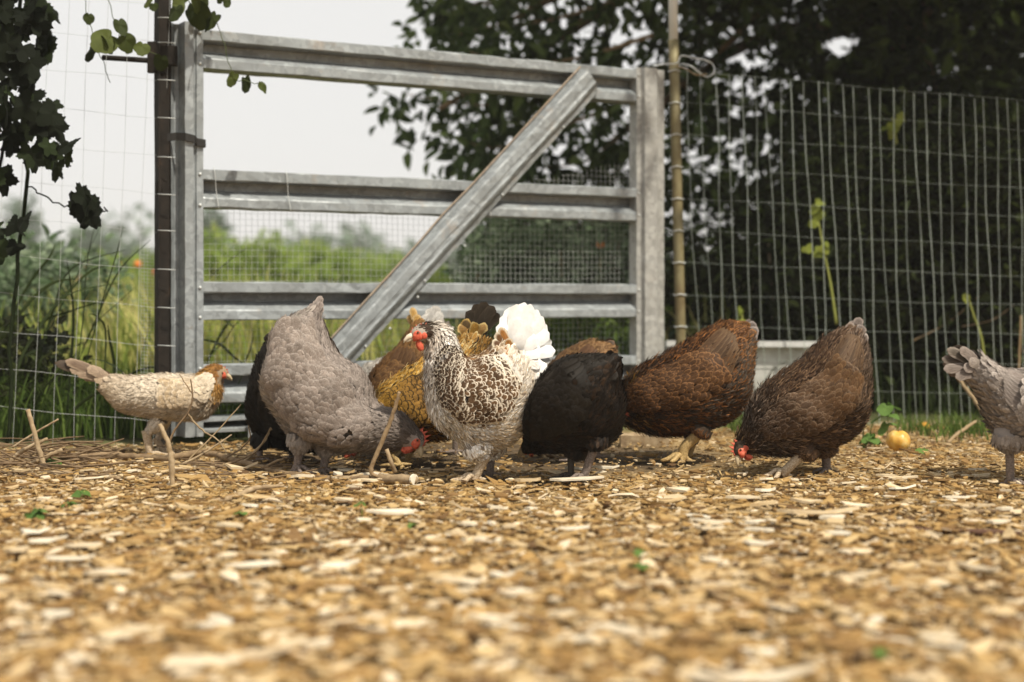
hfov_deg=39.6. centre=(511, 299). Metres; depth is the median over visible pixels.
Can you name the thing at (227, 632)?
wood chip
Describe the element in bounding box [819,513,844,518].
wood chip
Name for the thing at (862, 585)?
wood chip
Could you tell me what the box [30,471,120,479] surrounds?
stick
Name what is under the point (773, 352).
raised bed
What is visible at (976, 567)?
wood chip
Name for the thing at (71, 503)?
seedling
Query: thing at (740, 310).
shoot
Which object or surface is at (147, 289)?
wire fence
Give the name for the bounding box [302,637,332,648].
wood chip
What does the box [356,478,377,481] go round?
wood chip
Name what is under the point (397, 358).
hen
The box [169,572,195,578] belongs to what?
wood chip
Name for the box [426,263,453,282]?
weed bush
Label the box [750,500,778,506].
wood chip
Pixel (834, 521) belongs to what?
wood chip
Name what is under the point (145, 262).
weed bush
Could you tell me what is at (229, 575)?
wood chip
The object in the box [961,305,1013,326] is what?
stick
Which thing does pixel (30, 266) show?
shrub
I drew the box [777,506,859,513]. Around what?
wood chip
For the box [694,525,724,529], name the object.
wood chip
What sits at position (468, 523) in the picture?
wood chip
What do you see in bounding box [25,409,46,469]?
stick
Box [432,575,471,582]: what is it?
wood chip
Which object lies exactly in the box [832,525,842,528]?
wood chip
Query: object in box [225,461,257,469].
wood chip
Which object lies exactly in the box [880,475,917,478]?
wood chip
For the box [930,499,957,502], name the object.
wood chip
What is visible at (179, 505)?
wood chip
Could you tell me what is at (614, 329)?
shrub
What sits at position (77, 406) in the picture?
tall grass
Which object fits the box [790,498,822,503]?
wood chip
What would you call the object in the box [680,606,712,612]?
wood chip
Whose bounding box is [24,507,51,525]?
seedling
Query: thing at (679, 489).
wood chip
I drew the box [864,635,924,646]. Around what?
wood chip
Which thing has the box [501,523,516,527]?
wood chip
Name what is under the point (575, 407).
hen
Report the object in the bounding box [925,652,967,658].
wood chip
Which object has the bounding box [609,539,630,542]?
wood chip
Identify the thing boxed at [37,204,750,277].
woods
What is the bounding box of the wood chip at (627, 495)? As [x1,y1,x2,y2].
[608,493,638,497]
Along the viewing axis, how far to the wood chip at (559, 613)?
1.98 m
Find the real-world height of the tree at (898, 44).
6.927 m
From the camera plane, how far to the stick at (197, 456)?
3.85 m
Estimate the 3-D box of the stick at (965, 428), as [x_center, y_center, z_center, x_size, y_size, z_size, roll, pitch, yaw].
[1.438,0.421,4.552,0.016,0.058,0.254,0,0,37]
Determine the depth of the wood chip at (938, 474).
3.55 m
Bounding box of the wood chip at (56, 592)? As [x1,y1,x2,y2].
[45,589,68,594]
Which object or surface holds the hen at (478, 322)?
on the ground at (646, 468)
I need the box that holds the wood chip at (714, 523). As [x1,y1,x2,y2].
[704,521,722,525]
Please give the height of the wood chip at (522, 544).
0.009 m
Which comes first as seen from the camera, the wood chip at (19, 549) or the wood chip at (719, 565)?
the wood chip at (719, 565)
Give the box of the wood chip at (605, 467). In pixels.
[592,465,619,468]
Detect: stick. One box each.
[0,483,46,488]
[7,438,47,465]
[11,418,58,447]
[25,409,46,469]
[25,448,62,468]
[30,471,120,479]
[72,425,370,481]
[158,423,174,488]
[170,374,226,452]
[177,434,231,465]
[178,428,270,472]
[189,404,240,458]
[210,484,283,501]
[369,391,400,477]
[901,526,1023,536]
[913,296,979,340]
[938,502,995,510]
[947,420,976,442]
[955,377,979,411]
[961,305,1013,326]
[969,509,1023,513]
[1018,315,1021,367]
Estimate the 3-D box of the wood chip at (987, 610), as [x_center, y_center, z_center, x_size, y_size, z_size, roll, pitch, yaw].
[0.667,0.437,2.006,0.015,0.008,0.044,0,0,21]
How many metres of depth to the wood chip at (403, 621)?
1.94 m
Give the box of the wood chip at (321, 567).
[301,565,331,570]
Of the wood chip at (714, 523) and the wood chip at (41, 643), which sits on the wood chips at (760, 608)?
the wood chip at (41, 643)
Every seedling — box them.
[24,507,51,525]
[46,457,61,469]
[60,501,76,509]
[71,489,91,501]
[233,511,247,516]
[353,501,366,516]
[407,522,416,528]
[629,548,652,571]
[873,647,891,660]
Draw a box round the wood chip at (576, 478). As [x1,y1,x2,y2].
[550,476,603,480]
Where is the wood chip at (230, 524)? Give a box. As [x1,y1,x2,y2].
[216,522,243,526]
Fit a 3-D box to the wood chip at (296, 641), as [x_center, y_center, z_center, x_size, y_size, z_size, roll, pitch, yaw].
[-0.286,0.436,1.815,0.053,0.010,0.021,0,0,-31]
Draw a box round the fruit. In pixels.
[886,427,910,451]
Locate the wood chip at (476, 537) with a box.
[460,536,501,542]
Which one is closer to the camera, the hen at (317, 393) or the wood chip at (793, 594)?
the wood chip at (793, 594)
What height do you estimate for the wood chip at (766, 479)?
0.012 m
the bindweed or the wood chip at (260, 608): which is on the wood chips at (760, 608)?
the wood chip at (260, 608)
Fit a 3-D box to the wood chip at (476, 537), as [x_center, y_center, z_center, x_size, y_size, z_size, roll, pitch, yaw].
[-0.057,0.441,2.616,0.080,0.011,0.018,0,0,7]
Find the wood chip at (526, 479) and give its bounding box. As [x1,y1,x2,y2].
[515,477,540,481]
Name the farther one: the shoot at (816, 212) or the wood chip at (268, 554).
the shoot at (816, 212)
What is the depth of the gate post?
4.44 m
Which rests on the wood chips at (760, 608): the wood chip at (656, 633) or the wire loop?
the wood chip at (656, 633)
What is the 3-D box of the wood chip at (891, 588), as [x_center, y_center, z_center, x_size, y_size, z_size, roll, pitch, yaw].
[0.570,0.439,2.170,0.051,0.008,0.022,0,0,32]
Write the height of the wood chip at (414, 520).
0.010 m
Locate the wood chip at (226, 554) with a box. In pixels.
[217,551,236,557]
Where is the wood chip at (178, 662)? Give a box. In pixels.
[159,655,241,671]
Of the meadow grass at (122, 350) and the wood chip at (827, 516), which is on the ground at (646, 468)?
the meadow grass at (122, 350)
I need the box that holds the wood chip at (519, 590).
[498,588,535,596]
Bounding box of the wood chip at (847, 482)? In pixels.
[840,481,855,483]
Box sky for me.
[0,0,1023,261]
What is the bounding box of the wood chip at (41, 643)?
[24,641,56,645]
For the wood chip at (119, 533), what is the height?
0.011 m
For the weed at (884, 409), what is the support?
on the ground at (646, 468)
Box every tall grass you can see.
[0,219,123,432]
[0,345,143,430]
[67,229,153,404]
[203,246,253,363]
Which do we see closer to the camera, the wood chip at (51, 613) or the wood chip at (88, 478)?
the wood chip at (51, 613)
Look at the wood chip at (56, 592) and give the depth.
2.12 m
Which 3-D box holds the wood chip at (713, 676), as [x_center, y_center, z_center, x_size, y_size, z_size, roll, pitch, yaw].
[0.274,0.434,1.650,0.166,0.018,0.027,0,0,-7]
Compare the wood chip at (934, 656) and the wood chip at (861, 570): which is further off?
the wood chip at (861, 570)
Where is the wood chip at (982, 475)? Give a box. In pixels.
[976,473,989,477]
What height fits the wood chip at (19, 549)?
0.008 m
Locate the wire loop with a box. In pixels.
[653,55,714,76]
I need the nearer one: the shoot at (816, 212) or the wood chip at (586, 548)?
the wood chip at (586, 548)
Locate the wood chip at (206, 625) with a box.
[197,619,232,628]
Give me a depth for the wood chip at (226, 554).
2.43 m
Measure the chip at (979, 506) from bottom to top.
0.022 m
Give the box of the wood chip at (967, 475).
[952,474,976,477]
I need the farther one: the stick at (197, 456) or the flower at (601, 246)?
the flower at (601, 246)
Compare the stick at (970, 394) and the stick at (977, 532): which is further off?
the stick at (970, 394)
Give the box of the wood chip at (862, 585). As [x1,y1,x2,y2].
[851,583,872,587]
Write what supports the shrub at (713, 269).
on the ground at (646, 468)
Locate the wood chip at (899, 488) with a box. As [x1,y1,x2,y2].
[889,484,915,490]
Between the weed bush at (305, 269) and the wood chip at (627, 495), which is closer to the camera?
the wood chip at (627, 495)
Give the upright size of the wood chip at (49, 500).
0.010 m
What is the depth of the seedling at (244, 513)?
2.94 m
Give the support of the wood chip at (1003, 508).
on the ground at (646, 468)
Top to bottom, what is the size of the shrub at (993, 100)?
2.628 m
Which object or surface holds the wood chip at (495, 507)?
on the wood chips at (760, 608)
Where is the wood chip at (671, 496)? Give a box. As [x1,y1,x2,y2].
[663,494,686,499]
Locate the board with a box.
[619,432,668,446]
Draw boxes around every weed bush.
[77,247,153,299]
[124,247,154,291]
[204,220,243,281]
[220,235,262,281]
[237,228,303,281]
[274,243,316,282]
[294,237,333,281]
[313,241,371,282]
[355,248,390,282]
[376,245,404,279]
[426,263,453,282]
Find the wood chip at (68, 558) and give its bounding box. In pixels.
[45,554,94,560]
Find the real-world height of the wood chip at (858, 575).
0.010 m
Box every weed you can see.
[859,433,881,449]
[871,402,901,443]
[915,447,927,455]
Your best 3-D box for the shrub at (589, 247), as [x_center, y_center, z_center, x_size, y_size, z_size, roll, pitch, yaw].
[0.406,-0.013,6.851,0.833,0.979,1.431,0,0,0]
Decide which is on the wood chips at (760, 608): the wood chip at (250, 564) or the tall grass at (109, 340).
the wood chip at (250, 564)
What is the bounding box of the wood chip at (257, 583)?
[239,580,271,586]
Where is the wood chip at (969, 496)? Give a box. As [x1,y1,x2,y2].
[942,495,976,497]
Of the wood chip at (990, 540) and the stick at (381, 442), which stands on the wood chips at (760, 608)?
the wood chip at (990, 540)
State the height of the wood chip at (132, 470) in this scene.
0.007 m
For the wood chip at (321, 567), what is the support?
on the wood chips at (760, 608)
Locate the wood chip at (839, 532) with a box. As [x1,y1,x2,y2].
[824,531,851,534]
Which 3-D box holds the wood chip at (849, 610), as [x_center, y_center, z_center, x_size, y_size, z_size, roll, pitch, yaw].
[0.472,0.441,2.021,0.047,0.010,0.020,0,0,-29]
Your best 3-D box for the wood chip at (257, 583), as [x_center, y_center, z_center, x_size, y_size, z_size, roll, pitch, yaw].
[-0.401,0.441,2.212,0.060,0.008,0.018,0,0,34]
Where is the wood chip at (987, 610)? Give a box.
[979,606,990,614]
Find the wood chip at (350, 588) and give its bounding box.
[331,585,353,590]
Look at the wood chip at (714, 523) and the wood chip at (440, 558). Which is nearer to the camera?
the wood chip at (440, 558)
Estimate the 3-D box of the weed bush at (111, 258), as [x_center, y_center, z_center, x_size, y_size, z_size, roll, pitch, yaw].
[-3.278,0.025,11.964,0.876,0.956,0.872,0,0,0]
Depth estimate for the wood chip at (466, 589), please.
2.14 m
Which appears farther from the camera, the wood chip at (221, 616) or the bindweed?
the bindweed
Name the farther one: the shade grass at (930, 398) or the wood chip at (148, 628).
the shade grass at (930, 398)
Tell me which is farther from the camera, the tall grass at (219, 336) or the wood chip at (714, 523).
the tall grass at (219, 336)
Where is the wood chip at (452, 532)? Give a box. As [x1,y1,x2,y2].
[445,531,465,534]
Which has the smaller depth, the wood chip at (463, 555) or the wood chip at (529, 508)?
the wood chip at (463, 555)
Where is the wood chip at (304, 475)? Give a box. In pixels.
[291,474,313,476]
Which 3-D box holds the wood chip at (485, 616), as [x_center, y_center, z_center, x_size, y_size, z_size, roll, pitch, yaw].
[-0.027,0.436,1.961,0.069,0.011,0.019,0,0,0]
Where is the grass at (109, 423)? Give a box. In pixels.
[0,355,254,438]
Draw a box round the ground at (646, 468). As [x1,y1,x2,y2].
[0,408,1023,670]
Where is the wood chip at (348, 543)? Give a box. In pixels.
[316,539,379,549]
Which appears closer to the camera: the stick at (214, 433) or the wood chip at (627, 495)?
the wood chip at (627, 495)
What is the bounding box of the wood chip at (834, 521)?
[826,518,843,524]
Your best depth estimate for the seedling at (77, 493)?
3.17 m
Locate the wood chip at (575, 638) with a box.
[554,634,595,641]
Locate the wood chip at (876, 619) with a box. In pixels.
[852,615,883,622]
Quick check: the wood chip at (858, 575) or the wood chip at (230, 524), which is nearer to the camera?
the wood chip at (858, 575)
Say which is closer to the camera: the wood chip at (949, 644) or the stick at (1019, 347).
the wood chip at (949, 644)
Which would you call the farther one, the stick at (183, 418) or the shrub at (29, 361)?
the shrub at (29, 361)
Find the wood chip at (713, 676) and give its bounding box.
[677,664,816,681]
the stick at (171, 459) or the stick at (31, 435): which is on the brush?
the stick at (31, 435)
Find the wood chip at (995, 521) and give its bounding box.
[986,519,1010,523]
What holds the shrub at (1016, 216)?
on the ground at (646, 468)
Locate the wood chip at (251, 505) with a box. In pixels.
[242,503,258,506]
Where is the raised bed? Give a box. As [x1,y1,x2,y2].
[664,340,816,412]
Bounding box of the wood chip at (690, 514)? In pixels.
[681,513,711,518]
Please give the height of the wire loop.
0.085 m
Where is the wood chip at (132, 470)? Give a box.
[125,469,140,472]
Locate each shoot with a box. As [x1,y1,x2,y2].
[737,306,745,320]
[801,198,837,323]
[879,111,904,143]
[962,293,984,353]
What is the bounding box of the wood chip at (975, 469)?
[968,468,984,469]
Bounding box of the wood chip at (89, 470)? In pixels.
[80,468,94,471]
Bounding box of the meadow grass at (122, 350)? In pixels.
[0,260,767,382]
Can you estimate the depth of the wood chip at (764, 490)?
3.26 m
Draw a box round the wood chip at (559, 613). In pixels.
[548,610,577,616]
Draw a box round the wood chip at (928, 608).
[893,601,933,610]
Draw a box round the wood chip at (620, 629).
[598,624,640,635]
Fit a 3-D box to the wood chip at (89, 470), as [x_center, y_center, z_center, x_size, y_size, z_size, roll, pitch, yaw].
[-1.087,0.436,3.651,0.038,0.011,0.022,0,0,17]
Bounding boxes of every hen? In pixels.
[55,358,231,454]
[243,333,359,463]
[257,296,429,474]
[361,306,453,374]
[368,307,462,455]
[374,302,499,469]
[404,302,554,482]
[517,350,627,482]
[521,338,618,461]
[623,317,758,462]
[729,317,874,478]
[942,345,1023,484]
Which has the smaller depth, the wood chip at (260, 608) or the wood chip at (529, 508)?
the wood chip at (260, 608)
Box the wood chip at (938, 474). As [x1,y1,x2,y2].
[928,472,956,476]
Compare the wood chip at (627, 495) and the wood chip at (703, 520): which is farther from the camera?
the wood chip at (627, 495)
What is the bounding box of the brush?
[0,436,341,488]
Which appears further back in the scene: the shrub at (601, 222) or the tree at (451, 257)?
the tree at (451, 257)
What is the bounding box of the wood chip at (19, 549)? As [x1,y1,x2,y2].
[6,546,29,552]
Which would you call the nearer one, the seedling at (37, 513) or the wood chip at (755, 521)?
the wood chip at (755, 521)
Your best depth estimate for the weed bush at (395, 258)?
18.78 m
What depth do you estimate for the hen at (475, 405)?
3.52 m
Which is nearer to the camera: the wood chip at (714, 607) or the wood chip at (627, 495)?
the wood chip at (714, 607)
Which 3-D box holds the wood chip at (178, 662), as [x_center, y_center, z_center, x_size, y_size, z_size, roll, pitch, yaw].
[-0.373,0.437,1.720,0.094,0.011,0.054,0,0,0]
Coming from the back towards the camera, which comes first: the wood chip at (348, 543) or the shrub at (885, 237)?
the shrub at (885, 237)
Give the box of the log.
[369,449,417,484]
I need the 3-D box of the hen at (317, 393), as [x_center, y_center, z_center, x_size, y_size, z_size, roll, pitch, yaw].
[-0.434,0.221,3.707,0.451,0.465,0.306,0,0,0]
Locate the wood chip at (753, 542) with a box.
[744,539,774,544]
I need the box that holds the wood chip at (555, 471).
[548,470,564,473]
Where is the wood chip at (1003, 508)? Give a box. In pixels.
[995,506,1012,510]
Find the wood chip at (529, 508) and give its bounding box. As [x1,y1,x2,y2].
[525,506,537,509]
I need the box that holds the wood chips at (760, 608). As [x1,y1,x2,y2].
[0,422,1023,681]
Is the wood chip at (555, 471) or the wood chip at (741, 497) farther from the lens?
the wood chip at (555, 471)
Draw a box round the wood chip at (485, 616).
[468,612,517,619]
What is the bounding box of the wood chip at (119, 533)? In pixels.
[101,531,123,537]
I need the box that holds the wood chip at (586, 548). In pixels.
[567,545,597,551]
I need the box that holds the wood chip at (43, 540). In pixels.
[28,535,67,542]
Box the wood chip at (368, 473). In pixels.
[359,472,387,474]
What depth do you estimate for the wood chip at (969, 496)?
3.17 m
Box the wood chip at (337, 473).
[333,471,342,475]
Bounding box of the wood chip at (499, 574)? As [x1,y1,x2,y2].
[489,570,514,577]
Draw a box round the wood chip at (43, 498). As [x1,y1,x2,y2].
[38,496,51,500]
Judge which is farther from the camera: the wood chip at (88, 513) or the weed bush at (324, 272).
the weed bush at (324, 272)
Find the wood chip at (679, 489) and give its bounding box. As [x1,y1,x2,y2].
[665,487,689,491]
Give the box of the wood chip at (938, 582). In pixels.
[926,578,949,586]
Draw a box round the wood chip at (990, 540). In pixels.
[985,538,997,543]
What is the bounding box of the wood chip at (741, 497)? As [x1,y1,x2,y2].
[725,495,759,498]
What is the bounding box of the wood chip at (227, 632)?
[214,625,260,635]
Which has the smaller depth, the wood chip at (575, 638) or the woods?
the wood chip at (575, 638)
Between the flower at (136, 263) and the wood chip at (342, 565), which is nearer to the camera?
the wood chip at (342, 565)
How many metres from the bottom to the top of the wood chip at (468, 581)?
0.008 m
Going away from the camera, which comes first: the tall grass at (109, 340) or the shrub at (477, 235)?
the tall grass at (109, 340)
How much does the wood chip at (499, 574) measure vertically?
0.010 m
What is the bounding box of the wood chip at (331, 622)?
[317,618,359,624]
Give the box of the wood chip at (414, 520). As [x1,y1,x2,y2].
[408,518,420,522]
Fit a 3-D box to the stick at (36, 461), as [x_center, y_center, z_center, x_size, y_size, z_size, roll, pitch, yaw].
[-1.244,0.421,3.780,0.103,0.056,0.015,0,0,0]
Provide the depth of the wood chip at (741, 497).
3.15 m
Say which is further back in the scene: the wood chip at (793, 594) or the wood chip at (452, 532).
the wood chip at (452, 532)
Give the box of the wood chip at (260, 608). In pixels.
[229,606,267,610]
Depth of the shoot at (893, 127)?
5.88 m
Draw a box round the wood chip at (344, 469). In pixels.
[337,468,356,471]
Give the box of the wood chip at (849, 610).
[833,607,855,615]
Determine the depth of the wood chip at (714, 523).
2.78 m
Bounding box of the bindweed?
[83,0,266,93]
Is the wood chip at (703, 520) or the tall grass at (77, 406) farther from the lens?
the tall grass at (77, 406)
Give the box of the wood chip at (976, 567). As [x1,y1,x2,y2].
[956,561,999,572]
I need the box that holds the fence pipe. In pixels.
[668,0,686,344]
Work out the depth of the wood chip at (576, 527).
2.72 m
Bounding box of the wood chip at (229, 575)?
[219,569,239,582]
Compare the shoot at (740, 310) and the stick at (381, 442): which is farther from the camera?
the shoot at (740, 310)
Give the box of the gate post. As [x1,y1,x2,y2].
[102,0,177,447]
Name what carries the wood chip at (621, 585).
on the wood chips at (760, 608)
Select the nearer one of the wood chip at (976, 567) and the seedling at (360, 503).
the wood chip at (976, 567)
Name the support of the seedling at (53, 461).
on the ground at (646, 468)
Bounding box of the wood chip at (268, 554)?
[246,551,280,556]
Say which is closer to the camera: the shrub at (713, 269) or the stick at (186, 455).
the stick at (186, 455)
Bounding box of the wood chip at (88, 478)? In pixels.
[74,475,107,479]
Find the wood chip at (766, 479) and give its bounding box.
[759,477,773,480]
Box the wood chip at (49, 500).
[38,498,61,503]
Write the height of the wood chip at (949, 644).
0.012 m
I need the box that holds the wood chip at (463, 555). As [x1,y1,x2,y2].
[453,552,470,556]
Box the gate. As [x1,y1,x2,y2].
[167,21,664,437]
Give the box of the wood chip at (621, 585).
[614,579,640,588]
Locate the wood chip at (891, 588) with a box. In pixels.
[875,586,902,589]
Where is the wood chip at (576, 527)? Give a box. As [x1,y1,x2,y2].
[556,525,589,530]
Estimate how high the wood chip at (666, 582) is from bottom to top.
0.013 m
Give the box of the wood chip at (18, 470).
[10,468,29,471]
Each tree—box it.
[0,190,45,297]
[39,234,75,276]
[74,226,118,271]
[111,240,149,268]
[203,209,234,248]
[301,232,333,279]
[355,252,373,261]
[363,0,1023,360]
[382,248,408,268]
[437,250,469,276]
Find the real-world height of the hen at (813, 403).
0.410 m
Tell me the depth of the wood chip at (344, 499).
3.14 m
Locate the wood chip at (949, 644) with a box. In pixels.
[923,641,965,646]
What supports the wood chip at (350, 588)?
on the wood chips at (760, 608)
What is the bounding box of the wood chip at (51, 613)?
[42,610,71,616]
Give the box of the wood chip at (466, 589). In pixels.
[455,587,479,592]
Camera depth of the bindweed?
4.35 m
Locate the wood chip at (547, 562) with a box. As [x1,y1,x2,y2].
[541,561,570,564]
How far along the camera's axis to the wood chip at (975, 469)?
3.69 m
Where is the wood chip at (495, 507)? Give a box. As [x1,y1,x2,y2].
[487,504,507,509]
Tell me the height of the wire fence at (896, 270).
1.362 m
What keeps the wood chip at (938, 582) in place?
on the wood chips at (760, 608)
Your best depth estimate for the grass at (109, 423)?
4.67 m
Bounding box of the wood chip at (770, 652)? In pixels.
[740,647,777,656]
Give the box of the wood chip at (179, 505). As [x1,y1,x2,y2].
[174,502,196,508]
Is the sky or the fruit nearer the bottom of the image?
the fruit
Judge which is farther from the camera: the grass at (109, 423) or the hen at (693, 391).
the grass at (109, 423)
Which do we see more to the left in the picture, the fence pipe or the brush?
the brush
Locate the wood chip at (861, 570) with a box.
[857,569,871,572]
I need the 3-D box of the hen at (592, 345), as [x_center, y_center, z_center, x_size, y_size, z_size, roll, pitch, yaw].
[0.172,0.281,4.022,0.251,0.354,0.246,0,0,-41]
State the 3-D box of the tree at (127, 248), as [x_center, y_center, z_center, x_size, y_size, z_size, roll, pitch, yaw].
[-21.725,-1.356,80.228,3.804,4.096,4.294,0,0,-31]
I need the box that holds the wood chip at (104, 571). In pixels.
[83,569,132,574]
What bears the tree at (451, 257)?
on the ground at (646, 468)
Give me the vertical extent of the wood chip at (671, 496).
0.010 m
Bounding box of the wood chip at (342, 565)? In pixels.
[325,559,359,568]
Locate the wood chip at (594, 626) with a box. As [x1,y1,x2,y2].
[574,623,615,632]
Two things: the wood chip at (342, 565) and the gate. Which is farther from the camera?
the gate
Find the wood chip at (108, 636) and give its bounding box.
[97,629,142,642]
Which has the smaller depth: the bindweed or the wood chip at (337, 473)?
the wood chip at (337, 473)
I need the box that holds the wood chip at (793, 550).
[789,548,808,552]
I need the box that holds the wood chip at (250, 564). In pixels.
[224,561,280,567]
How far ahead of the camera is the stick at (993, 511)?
3.00 m
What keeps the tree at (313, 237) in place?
on the ground at (646, 468)
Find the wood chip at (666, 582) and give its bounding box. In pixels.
[646,579,673,588]
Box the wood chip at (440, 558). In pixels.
[434,556,451,562]
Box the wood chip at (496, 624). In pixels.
[482,621,542,635]
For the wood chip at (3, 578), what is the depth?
2.23 m
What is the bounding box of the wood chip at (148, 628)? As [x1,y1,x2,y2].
[118,624,151,632]
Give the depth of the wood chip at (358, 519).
2.83 m
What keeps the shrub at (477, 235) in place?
on the ground at (646, 468)
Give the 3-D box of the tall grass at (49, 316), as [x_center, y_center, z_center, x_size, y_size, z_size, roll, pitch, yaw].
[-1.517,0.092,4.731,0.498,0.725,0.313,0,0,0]
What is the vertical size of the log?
0.088 m
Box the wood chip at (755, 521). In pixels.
[745,519,776,523]
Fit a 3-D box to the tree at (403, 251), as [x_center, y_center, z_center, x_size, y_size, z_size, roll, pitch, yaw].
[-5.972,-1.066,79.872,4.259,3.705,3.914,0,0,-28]
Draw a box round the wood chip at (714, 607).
[705,604,734,610]
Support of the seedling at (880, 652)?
on the wood chips at (760, 608)
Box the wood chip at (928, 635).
[918,632,957,639]
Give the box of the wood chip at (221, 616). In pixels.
[208,613,232,620]
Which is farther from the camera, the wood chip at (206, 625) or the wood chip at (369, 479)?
the wood chip at (369, 479)
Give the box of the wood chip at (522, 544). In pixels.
[512,540,527,547]
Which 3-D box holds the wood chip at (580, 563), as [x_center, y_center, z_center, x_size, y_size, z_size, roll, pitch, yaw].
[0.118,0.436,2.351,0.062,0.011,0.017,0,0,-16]
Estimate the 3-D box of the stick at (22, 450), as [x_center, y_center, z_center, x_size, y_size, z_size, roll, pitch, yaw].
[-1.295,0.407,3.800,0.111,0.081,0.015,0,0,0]
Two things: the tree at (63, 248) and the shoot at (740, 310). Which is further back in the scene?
the tree at (63, 248)
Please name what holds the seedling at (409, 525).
on the wood chips at (760, 608)
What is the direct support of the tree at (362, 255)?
on the ground at (646, 468)
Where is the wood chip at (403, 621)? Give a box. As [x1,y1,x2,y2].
[389,619,427,624]
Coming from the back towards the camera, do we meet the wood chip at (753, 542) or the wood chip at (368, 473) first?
the wood chip at (368, 473)
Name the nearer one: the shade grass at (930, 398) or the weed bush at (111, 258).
the shade grass at (930, 398)
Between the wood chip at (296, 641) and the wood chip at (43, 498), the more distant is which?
the wood chip at (43, 498)
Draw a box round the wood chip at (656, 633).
[640,628,669,638]
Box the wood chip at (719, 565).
[699,557,728,567]
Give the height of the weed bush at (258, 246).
1.232 m
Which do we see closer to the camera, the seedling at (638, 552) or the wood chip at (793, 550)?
the seedling at (638, 552)
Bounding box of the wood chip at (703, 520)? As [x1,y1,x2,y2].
[690,517,732,522]
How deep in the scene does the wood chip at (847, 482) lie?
3.40 m
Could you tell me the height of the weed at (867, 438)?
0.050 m
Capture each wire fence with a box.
[0,0,169,447]
[669,70,1023,424]
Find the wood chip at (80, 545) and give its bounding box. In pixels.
[63,542,102,547]
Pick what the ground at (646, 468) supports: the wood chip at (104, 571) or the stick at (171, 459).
the stick at (171, 459)
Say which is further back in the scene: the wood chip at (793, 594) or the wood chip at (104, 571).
the wood chip at (104, 571)
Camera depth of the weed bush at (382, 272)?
17.85 m
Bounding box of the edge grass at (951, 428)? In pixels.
[723,405,991,441]
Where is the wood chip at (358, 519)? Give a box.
[356,517,371,521]
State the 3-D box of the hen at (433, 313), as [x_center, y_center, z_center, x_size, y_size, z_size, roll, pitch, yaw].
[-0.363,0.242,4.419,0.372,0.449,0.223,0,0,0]
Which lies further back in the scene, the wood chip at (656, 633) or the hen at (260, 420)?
the hen at (260, 420)
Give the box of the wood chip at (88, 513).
[85,512,100,514]
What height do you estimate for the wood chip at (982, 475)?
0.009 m
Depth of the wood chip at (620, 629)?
1.87 m
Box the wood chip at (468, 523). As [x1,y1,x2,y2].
[457,521,477,525]
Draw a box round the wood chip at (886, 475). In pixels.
[876,474,896,475]
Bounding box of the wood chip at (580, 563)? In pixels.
[568,560,600,566]
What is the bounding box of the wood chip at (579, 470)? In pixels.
[561,469,597,470]
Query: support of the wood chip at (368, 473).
on the wood chips at (760, 608)
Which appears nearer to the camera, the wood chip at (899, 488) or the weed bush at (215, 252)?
the wood chip at (899, 488)
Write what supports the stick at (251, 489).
on the wood chips at (760, 608)
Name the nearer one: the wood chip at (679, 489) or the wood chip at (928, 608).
the wood chip at (928, 608)
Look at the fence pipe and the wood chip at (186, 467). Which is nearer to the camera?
the wood chip at (186, 467)
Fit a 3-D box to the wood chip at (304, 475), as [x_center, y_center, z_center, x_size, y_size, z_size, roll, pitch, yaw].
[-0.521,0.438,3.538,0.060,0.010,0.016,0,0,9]
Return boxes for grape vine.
[0,0,107,442]
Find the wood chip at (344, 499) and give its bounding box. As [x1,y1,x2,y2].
[331,497,353,500]
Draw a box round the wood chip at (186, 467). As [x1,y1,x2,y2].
[178,465,199,468]
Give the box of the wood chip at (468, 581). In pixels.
[461,579,486,584]
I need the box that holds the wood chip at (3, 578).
[0,575,9,582]
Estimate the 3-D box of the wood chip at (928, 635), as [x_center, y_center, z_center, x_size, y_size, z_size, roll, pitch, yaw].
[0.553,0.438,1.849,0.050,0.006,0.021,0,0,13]
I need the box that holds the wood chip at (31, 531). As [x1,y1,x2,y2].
[21,526,49,534]
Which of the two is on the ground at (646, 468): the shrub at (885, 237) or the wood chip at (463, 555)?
the shrub at (885, 237)
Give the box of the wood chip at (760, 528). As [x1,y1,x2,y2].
[744,527,773,531]
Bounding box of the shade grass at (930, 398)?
[737,343,1016,416]
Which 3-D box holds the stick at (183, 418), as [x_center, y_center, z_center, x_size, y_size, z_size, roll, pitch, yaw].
[-0.845,0.304,3.810,0.157,0.212,0.028,0,0,0]
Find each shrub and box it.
[0,220,138,356]
[0,309,92,426]
[440,218,575,333]
[445,305,672,355]
[453,174,693,332]
[515,219,674,351]
[598,154,885,367]
[669,72,1022,325]
[756,86,1023,417]
[926,95,1023,414]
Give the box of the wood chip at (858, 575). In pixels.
[838,570,880,577]
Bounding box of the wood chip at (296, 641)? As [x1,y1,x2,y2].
[271,636,306,645]
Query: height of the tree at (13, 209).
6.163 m
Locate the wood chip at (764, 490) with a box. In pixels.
[755,487,775,491]
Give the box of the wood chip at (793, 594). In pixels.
[786,593,808,595]
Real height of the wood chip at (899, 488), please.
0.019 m
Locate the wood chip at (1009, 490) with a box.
[996,489,1013,491]
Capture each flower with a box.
[134,260,141,302]
[597,242,604,340]
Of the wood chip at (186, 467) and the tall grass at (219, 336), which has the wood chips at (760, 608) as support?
the wood chip at (186, 467)
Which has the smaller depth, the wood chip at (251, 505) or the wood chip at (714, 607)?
the wood chip at (714, 607)
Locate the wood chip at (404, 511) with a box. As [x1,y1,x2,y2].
[366,508,417,514]
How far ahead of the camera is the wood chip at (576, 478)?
3.49 m

